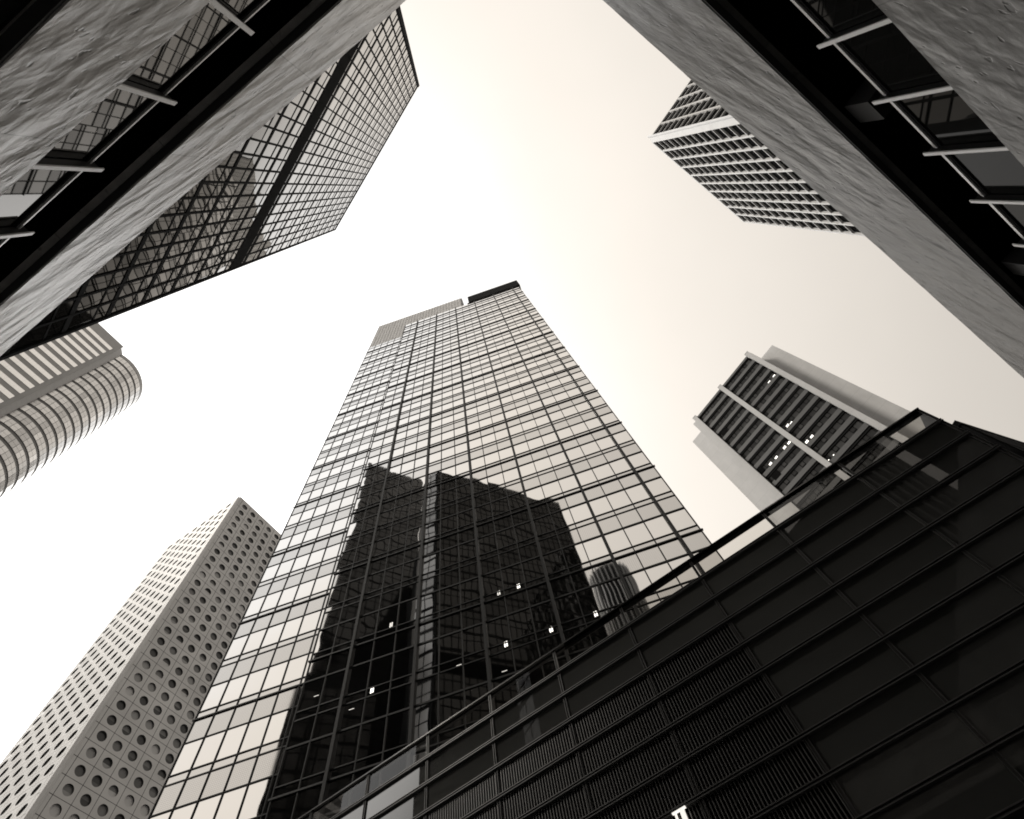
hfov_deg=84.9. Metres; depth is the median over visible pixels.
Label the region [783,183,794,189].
window
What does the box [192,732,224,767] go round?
window pane
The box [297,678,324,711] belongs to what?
window pane
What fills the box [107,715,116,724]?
window
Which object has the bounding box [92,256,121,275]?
window pane
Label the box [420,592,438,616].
window pane
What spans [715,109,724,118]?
window
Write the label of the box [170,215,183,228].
window pane
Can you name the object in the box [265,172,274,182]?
window pane
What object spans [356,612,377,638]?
window pane
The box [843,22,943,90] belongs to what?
window pane
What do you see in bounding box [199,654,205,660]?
window
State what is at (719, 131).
window
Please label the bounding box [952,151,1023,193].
window pane
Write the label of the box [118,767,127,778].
window
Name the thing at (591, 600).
window pane
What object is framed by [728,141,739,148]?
window
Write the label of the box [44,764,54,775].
window
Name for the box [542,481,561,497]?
window pane
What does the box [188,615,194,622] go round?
window
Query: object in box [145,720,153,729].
window
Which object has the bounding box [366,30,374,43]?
window pane
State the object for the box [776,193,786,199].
window
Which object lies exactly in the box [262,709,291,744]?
window pane
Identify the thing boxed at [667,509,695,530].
window pane
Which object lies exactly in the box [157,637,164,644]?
window
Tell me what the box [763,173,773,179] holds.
window
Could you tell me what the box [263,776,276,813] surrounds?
window pane
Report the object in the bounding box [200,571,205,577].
window
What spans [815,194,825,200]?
window
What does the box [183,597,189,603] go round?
window
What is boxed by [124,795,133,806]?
window
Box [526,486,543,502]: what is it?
window pane
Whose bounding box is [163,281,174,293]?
window pane
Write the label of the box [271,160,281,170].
window pane
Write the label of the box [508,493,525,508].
window pane
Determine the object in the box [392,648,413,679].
window pane
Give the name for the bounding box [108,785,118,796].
window
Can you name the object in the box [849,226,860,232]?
window
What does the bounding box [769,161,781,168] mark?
window
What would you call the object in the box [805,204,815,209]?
window
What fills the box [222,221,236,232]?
window pane
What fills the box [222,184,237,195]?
window pane
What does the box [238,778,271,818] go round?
window pane
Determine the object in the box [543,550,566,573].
window pane
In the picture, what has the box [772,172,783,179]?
window
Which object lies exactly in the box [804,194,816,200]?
window
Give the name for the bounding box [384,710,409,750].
window pane
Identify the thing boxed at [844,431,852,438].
window pane
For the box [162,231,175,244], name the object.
window pane
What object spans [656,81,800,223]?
windows far
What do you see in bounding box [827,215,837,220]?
window
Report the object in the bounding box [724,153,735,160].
window
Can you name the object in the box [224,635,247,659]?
window pane
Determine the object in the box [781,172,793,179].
window
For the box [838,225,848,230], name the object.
window
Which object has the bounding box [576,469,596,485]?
window pane
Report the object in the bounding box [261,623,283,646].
window pane
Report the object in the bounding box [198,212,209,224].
window pane
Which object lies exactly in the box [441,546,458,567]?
window pane
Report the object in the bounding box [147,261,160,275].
window pane
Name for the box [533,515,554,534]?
window pane
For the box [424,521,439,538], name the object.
window pane
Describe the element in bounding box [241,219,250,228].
window pane
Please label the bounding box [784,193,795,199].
window
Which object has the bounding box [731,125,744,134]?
window
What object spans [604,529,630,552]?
window pane
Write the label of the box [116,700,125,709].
window
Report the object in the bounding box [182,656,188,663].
window
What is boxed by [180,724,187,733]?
window
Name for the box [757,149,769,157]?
window
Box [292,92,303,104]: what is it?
window pane
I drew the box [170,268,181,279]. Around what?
window pane
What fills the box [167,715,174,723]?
window
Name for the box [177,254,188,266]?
window pane
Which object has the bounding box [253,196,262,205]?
window pane
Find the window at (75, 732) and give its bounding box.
[68,730,78,739]
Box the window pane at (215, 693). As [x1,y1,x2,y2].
[200,682,227,710]
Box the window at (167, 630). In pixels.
[164,626,171,633]
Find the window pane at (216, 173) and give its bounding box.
[205,168,224,180]
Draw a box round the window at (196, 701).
[193,698,200,705]
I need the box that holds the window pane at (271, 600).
[260,591,281,611]
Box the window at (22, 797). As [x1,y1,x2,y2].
[15,793,26,805]
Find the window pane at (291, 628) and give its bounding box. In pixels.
[279,617,301,640]
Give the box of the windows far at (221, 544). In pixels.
[0,504,278,785]
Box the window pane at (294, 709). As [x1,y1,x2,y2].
[286,708,295,736]
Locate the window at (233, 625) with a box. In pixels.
[231,622,236,628]
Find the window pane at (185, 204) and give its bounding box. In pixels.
[178,199,191,212]
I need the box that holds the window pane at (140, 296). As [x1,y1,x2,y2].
[132,291,145,305]
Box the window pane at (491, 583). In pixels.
[482,571,502,595]
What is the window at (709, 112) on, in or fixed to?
in the white grid tower at (710, 145)
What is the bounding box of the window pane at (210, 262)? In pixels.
[204,257,217,268]
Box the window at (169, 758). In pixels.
[165,754,173,763]
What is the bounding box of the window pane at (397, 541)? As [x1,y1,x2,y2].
[389,532,405,550]
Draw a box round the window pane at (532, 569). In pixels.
[522,557,544,581]
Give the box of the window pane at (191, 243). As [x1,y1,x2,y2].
[184,240,195,252]
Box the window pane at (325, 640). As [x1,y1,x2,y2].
[314,626,336,652]
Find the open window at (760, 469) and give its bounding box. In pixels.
[756,466,765,474]
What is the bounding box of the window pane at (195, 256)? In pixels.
[187,250,203,263]
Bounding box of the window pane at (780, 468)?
[777,465,783,472]
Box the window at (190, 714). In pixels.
[187,710,194,719]
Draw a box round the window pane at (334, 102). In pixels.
[329,98,337,109]
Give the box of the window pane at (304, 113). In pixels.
[298,110,307,122]
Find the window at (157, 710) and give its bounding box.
[153,706,161,714]
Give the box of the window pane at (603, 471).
[593,464,614,479]
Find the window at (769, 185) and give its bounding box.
[765,183,775,189]
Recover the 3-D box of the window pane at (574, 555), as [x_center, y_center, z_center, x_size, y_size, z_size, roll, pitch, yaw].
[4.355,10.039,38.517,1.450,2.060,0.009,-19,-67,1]
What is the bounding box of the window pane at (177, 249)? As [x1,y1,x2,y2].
[168,242,186,256]
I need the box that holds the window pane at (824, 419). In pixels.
[820,416,827,423]
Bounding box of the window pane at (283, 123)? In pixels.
[276,117,289,130]
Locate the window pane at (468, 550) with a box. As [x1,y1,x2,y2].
[459,541,476,560]
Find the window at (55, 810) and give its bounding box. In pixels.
[49,804,61,816]
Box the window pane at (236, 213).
[229,209,242,219]
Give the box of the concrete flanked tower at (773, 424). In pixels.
[692,345,924,524]
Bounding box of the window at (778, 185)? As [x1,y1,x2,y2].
[773,183,784,189]
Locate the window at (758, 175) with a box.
[754,173,764,179]
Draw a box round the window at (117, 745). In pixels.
[112,741,121,751]
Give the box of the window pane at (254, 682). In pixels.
[240,668,267,697]
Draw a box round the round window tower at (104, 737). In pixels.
[0,497,280,818]
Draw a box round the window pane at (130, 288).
[119,280,142,297]
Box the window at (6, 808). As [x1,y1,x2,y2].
[0,803,12,815]
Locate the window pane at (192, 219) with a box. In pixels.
[182,213,201,226]
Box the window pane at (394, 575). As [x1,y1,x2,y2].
[383,565,402,586]
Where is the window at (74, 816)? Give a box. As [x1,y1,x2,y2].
[69,814,79,818]
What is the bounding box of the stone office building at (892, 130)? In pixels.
[0,0,1023,377]
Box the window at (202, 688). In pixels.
[199,685,206,693]
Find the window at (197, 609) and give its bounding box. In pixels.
[194,606,200,612]
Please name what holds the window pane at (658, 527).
in the glass tower at (488, 500)
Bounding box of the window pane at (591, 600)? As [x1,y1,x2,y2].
[577,586,606,614]
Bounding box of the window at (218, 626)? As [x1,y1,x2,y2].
[216,623,221,629]
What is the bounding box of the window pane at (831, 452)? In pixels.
[827,450,835,457]
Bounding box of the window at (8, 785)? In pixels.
[0,784,9,794]
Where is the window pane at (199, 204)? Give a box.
[190,199,208,211]
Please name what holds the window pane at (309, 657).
in the glass tower at (488, 500)
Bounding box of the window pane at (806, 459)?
[802,456,810,463]
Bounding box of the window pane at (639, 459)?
[628,452,649,467]
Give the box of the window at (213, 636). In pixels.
[210,633,216,639]
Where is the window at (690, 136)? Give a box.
[687,135,698,142]
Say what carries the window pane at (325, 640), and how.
in the glass tower at (488, 500)
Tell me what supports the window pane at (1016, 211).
in the stone office building at (892, 130)
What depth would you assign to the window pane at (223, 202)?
36.58 m
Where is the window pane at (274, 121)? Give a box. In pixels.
[270,114,279,127]
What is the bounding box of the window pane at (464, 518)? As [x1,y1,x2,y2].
[458,509,473,526]
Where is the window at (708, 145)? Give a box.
[706,144,715,151]
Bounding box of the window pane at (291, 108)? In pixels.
[284,103,296,117]
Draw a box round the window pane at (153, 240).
[142,233,165,248]
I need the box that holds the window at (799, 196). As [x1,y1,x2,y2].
[795,194,805,199]
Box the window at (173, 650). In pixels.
[170,647,176,654]
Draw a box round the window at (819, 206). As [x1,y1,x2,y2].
[815,204,826,210]
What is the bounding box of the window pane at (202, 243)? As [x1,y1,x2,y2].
[194,237,210,249]
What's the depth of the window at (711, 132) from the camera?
118.96 m
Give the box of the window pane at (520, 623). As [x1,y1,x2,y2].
[508,609,533,639]
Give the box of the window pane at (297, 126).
[291,123,300,134]
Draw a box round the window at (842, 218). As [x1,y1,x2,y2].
[837,215,848,221]
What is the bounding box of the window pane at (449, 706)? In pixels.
[439,692,464,730]
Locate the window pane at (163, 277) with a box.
[153,270,172,285]
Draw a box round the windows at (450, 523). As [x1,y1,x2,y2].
[151,287,722,818]
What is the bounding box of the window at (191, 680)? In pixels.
[187,676,194,684]
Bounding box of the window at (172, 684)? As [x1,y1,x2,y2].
[168,679,175,687]
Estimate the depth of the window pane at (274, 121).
36.76 m
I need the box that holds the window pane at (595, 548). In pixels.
[583,537,608,559]
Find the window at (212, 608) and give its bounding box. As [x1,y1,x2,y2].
[210,605,215,611]
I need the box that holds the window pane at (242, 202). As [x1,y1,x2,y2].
[235,197,248,207]
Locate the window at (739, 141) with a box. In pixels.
[736,139,747,147]
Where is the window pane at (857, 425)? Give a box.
[853,421,862,428]
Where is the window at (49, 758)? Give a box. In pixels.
[42,756,51,766]
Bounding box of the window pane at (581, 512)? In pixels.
[570,503,591,522]
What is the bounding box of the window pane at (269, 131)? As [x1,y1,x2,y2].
[262,128,271,141]
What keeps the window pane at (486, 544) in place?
in the glass tower at (488, 500)
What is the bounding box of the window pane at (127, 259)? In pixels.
[118,253,134,269]
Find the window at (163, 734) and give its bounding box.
[159,729,167,738]
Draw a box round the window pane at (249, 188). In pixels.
[242,184,255,194]
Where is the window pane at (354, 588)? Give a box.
[345,578,363,599]
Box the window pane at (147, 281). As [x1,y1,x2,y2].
[139,276,153,290]
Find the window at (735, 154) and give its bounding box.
[732,152,742,159]
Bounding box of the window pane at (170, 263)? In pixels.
[160,256,179,271]
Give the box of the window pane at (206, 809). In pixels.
[192,795,220,818]
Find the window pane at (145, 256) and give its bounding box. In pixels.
[134,248,158,265]
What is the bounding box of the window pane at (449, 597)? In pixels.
[440,585,459,610]
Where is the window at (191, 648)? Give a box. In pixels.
[188,645,194,652]
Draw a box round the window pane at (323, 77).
[318,72,327,85]
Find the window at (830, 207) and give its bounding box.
[826,205,837,211]
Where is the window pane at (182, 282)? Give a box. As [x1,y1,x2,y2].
[174,275,191,289]
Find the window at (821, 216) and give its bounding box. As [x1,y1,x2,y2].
[816,214,826,219]
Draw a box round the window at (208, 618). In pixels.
[205,615,210,621]
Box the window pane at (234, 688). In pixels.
[220,675,247,703]
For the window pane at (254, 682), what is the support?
in the glass tower at (488, 500)
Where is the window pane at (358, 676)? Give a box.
[345,663,369,694]
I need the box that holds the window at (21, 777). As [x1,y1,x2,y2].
[13,775,23,785]
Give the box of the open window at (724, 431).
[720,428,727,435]
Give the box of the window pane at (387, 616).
[376,605,397,631]
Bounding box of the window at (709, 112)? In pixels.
[701,111,711,121]
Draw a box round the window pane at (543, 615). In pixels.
[531,602,556,630]
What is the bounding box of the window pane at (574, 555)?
[563,543,588,566]
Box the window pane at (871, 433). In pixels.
[866,429,876,437]
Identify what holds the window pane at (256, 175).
in the dark glass tower at (295, 171)
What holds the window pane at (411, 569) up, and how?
in the glass tower at (488, 500)
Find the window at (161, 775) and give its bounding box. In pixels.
[157,770,165,779]
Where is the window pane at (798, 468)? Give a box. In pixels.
[795,465,802,472]
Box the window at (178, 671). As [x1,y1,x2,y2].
[175,667,182,675]
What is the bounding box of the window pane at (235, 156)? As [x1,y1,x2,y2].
[228,153,238,166]
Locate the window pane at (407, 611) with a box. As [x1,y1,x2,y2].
[398,599,416,624]
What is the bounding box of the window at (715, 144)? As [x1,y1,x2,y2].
[713,143,723,150]
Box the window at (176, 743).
[173,738,180,747]
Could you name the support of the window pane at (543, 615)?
in the glass tower at (488, 500)
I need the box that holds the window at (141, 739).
[137,735,145,744]
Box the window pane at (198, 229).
[191,227,201,238]
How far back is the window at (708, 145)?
126.61 m
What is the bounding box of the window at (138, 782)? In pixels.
[134,777,143,787]
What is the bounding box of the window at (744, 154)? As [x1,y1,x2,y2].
[740,152,751,158]
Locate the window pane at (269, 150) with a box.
[262,144,275,156]
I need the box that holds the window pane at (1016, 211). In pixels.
[1000,204,1023,227]
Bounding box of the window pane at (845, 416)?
[841,413,849,420]
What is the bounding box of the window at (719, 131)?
[715,129,727,137]
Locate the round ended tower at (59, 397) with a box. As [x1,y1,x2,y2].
[0,323,142,497]
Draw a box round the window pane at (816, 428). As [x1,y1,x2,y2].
[812,425,819,432]
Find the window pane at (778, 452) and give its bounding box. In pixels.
[775,449,781,455]
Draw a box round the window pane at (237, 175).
[229,169,244,181]
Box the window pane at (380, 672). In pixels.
[368,655,392,687]
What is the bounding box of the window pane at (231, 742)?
[216,724,246,759]
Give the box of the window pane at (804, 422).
[801,419,808,425]
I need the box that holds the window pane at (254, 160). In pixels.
[248,157,258,168]
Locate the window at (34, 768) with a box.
[27,765,37,776]
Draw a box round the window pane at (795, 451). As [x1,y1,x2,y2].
[792,448,799,454]
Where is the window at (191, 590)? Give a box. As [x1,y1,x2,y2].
[189,588,194,594]
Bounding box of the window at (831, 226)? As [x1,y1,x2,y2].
[827,224,837,229]
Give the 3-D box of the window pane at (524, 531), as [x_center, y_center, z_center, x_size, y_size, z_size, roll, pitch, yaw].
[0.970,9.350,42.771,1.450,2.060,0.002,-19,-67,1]
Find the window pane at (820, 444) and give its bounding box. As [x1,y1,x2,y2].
[816,441,823,448]
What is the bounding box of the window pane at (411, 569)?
[402,559,419,580]
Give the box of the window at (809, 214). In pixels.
[806,213,817,219]
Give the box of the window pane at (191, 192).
[186,183,199,196]
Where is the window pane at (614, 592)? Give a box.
[599,579,628,606]
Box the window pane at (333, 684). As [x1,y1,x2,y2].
[320,671,344,703]
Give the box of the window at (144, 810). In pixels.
[140,804,149,815]
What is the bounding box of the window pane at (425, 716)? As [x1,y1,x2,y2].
[413,700,437,740]
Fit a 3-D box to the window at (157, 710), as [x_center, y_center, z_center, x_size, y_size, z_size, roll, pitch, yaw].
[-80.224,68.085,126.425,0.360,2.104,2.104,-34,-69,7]
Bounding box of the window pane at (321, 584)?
[312,574,330,593]
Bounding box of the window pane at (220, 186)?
[212,184,223,195]
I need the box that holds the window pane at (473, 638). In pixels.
[463,625,484,655]
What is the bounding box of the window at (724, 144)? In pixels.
[720,142,731,149]
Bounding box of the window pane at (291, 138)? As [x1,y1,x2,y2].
[284,136,294,146]
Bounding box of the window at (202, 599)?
[200,597,205,603]
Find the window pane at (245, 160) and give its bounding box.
[237,155,252,167]
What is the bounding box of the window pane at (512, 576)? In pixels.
[501,564,523,588]
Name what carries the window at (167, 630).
in the round window tower at (104, 737)
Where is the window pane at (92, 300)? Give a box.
[75,291,104,312]
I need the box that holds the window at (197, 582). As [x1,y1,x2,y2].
[194,579,200,585]
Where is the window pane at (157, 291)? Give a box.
[146,284,165,299]
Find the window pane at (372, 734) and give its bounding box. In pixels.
[357,718,385,759]
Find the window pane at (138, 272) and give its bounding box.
[126,264,149,281]
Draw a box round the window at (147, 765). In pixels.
[143,760,151,770]
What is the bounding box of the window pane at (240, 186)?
[234,184,244,194]
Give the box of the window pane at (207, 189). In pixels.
[197,183,216,196]
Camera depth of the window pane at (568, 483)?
46.93 m
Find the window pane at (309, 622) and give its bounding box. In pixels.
[298,611,320,634]
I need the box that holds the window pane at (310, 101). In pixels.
[304,97,313,110]
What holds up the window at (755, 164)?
in the white grid tower at (710, 145)
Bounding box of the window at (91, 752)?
[86,747,96,758]
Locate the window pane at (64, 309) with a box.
[54,300,74,319]
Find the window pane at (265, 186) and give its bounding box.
[259,184,269,193]
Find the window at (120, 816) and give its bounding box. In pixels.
[114,814,124,818]
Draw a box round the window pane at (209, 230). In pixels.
[201,224,217,236]
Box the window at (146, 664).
[142,660,150,668]
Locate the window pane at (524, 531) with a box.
[514,522,533,541]
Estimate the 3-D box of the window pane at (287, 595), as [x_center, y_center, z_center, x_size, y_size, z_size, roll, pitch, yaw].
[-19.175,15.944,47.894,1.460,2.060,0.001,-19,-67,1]
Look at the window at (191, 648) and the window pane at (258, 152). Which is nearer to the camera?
the window pane at (258, 152)
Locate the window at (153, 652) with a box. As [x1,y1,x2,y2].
[150,649,157,656]
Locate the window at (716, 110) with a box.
[709,109,718,119]
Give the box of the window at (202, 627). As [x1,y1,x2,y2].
[200,624,205,631]
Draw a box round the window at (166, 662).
[163,658,169,666]
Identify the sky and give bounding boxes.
[0,0,1023,762]
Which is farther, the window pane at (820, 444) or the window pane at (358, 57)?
the window pane at (820, 444)
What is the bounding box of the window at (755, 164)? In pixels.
[752,162,762,169]
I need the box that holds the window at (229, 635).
[226,632,231,638]
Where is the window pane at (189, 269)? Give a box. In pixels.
[181,263,197,276]
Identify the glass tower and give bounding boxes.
[0,6,419,360]
[148,280,723,818]
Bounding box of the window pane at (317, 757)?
[302,736,331,777]
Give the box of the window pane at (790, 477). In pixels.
[787,473,794,481]
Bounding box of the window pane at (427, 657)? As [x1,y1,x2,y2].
[417,640,437,670]
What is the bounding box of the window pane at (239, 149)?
[235,140,246,151]
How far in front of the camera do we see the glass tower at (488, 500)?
41.97 m
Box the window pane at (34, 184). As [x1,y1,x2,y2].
[0,169,70,226]
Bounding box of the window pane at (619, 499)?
[607,490,631,508]
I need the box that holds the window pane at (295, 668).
[282,655,307,683]
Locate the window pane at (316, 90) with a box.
[311,85,320,97]
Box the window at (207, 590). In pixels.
[205,588,210,594]
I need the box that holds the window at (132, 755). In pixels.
[128,751,136,760]
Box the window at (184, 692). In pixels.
[181,689,188,696]
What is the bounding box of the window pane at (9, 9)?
[0,0,30,30]
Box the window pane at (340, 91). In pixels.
[335,87,343,99]
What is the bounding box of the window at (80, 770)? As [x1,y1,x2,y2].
[74,765,85,776]
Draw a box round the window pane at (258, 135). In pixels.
[252,127,266,139]
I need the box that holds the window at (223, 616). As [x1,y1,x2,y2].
[220,614,226,620]
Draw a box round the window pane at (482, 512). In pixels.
[475,504,491,520]
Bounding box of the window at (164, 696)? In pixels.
[161,692,168,700]
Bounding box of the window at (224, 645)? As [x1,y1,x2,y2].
[221,641,227,648]
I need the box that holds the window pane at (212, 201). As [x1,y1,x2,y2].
[205,198,216,210]
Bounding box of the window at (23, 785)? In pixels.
[14,784,26,795]
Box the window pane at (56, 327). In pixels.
[45,318,66,338]
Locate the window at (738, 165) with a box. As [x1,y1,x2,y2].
[735,164,746,170]
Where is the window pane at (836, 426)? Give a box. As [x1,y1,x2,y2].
[833,422,840,429]
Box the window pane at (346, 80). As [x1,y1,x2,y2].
[341,75,349,88]
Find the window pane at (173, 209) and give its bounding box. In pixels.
[162,200,181,214]
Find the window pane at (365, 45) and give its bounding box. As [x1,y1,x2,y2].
[360,41,367,54]
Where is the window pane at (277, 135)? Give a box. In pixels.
[270,131,282,143]
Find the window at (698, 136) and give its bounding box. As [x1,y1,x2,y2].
[694,133,704,141]
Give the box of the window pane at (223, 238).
[216,233,229,244]
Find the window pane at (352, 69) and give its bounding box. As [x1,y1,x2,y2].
[347,64,355,77]
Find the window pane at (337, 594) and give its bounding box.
[327,584,347,605]
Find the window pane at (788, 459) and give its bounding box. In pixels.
[784,456,791,463]
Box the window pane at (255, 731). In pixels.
[239,717,268,751]
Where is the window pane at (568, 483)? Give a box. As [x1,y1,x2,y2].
[559,475,578,491]
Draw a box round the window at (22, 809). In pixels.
[16,803,29,816]
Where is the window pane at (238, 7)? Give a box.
[219,0,256,16]
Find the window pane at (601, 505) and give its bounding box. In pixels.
[589,496,611,515]
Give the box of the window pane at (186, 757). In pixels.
[170,739,202,774]
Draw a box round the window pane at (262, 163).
[256,158,268,169]
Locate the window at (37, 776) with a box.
[29,774,39,785]
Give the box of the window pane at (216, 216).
[208,211,223,222]
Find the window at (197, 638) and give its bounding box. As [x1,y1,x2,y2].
[194,634,200,641]
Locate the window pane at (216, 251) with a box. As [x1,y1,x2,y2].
[210,245,223,256]
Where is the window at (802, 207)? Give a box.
[795,203,806,209]
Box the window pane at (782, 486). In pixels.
[779,482,786,489]
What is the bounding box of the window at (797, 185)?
[792,183,804,189]
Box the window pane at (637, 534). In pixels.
[624,523,652,545]
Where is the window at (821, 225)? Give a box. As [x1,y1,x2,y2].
[817,223,827,228]
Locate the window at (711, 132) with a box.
[708,130,719,139]
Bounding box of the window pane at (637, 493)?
[625,484,649,502]
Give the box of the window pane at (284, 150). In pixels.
[278,148,287,158]
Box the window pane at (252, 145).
[244,140,259,153]
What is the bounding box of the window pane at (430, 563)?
[422,553,439,573]
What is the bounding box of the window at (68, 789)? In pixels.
[62,784,73,795]
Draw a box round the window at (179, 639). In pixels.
[176,636,182,643]
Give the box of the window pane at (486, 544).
[478,534,496,554]
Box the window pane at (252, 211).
[246,207,256,217]
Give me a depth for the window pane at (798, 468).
112.05 m
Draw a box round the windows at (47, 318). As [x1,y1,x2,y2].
[35,10,416,325]
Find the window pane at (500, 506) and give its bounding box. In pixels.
[491,498,509,514]
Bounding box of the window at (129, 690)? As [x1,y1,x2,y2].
[125,686,134,695]
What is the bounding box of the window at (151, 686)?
[148,683,155,691]
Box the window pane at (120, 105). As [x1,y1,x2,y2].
[44,89,149,159]
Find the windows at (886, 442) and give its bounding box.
[700,365,891,509]
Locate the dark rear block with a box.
[953,420,1023,457]
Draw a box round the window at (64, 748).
[56,747,66,757]
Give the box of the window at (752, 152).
[748,150,759,158]
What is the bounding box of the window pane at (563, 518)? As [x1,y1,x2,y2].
[551,509,573,528]
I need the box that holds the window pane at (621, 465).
[609,458,630,473]
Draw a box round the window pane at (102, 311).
[94,303,110,319]
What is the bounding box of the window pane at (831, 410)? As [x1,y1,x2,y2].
[828,407,835,414]
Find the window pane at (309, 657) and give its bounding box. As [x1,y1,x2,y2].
[303,653,311,676]
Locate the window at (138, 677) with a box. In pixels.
[134,673,142,681]
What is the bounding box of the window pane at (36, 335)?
[10,325,48,351]
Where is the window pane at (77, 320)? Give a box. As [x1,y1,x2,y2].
[67,308,97,329]
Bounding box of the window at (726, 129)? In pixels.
[723,127,736,136]
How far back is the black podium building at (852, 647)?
14.69 m
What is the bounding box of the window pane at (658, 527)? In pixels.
[645,516,672,537]
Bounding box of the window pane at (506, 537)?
[496,528,515,548]
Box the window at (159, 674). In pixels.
[155,670,162,678]
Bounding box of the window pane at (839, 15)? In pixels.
[804,0,883,32]
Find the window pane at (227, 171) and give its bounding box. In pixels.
[220,169,231,180]
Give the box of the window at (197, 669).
[194,665,200,672]
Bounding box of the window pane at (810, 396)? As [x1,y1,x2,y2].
[807,394,813,400]
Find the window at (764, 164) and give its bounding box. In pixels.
[760,162,771,168]
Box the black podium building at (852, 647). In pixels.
[298,407,1023,818]
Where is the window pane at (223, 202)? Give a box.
[215,198,230,209]
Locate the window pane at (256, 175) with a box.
[249,171,261,181]
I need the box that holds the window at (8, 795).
[0,793,10,804]
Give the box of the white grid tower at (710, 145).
[647,80,865,236]
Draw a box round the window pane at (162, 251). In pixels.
[154,246,168,260]
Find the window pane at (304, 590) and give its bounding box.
[294,580,314,599]
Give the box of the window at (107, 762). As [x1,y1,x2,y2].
[102,757,112,768]
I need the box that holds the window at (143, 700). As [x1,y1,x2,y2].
[140,696,147,705]
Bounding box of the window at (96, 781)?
[91,775,101,786]
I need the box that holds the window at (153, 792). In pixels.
[149,786,157,797]
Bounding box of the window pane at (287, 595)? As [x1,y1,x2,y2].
[277,586,297,605]
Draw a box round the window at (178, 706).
[174,701,181,710]
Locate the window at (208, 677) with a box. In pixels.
[205,673,211,681]
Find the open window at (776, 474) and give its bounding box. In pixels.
[771,470,780,480]
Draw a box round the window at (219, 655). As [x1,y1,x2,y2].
[216,652,222,658]
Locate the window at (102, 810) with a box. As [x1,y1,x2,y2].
[97,804,107,816]
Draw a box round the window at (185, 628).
[182,625,188,632]
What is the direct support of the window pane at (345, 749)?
in the glass tower at (488, 500)
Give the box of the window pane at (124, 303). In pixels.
[111,295,134,312]
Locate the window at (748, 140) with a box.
[744,138,757,146]
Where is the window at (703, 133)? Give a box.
[700,132,711,140]
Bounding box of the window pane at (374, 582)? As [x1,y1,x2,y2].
[365,571,384,592]
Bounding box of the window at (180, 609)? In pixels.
[177,606,183,613]
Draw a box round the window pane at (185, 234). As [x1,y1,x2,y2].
[175,228,193,241]
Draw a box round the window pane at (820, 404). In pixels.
[816,401,824,407]
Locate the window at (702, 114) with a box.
[694,113,703,123]
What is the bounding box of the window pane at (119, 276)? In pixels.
[110,270,126,286]
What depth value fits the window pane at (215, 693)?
39.50 m
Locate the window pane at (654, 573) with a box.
[646,563,678,590]
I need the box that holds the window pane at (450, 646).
[440,632,461,663]
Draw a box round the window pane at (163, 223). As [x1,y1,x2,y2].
[151,216,173,231]
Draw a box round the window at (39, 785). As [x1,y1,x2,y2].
[30,783,41,795]
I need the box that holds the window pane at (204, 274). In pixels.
[197,268,211,280]
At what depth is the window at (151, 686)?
128.72 m
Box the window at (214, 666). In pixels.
[211,662,217,669]
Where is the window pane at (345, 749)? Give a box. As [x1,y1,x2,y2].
[331,726,359,767]
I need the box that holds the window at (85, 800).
[80,794,90,806]
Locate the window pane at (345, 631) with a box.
[334,619,355,645]
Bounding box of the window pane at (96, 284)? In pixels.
[84,274,113,293]
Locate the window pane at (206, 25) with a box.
[128,3,232,89]
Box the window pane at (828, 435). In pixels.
[824,432,832,438]
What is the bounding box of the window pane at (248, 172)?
[241,170,250,181]
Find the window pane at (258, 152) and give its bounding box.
[255,143,264,154]
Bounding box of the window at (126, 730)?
[122,725,131,734]
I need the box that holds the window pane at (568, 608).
[555,594,582,622]
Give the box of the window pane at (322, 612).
[317,610,323,627]
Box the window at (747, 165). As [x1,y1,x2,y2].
[743,163,753,169]
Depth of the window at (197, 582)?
157.82 m
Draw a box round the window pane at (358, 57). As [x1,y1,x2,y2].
[354,53,361,65]
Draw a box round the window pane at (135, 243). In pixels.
[127,236,142,251]
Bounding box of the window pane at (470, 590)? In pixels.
[461,578,479,602]
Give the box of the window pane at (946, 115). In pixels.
[900,90,998,144]
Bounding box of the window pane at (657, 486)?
[645,478,669,495]
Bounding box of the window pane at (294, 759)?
[276,743,308,786]
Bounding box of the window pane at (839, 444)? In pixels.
[836,440,844,448]
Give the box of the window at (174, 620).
[171,616,177,623]
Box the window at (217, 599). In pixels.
[215,597,220,602]
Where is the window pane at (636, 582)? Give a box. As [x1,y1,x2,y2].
[624,570,650,595]
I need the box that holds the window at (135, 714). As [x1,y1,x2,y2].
[131,710,139,719]
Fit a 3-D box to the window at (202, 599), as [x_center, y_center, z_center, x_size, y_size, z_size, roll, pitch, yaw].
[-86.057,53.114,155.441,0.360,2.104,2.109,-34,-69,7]
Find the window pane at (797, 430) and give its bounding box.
[793,427,800,433]
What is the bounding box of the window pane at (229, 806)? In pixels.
[215,786,246,818]
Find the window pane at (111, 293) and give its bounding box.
[102,287,118,302]
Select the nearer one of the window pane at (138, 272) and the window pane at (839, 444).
the window pane at (138, 272)
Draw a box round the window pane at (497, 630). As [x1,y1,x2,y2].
[486,617,509,647]
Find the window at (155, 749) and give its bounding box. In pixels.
[151,744,159,754]
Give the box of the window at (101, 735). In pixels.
[97,731,106,741]
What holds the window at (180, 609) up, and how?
in the round window tower at (104, 737)
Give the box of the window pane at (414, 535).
[406,527,421,544]
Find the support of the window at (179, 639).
in the round window tower at (104, 737)
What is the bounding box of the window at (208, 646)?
[205,643,211,650]
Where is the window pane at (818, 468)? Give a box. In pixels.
[814,464,822,471]
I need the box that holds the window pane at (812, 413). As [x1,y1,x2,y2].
[808,410,816,416]
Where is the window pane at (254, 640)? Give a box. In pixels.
[242,629,265,653]
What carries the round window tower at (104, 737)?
on the ground
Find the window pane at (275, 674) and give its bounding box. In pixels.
[261,662,287,690]

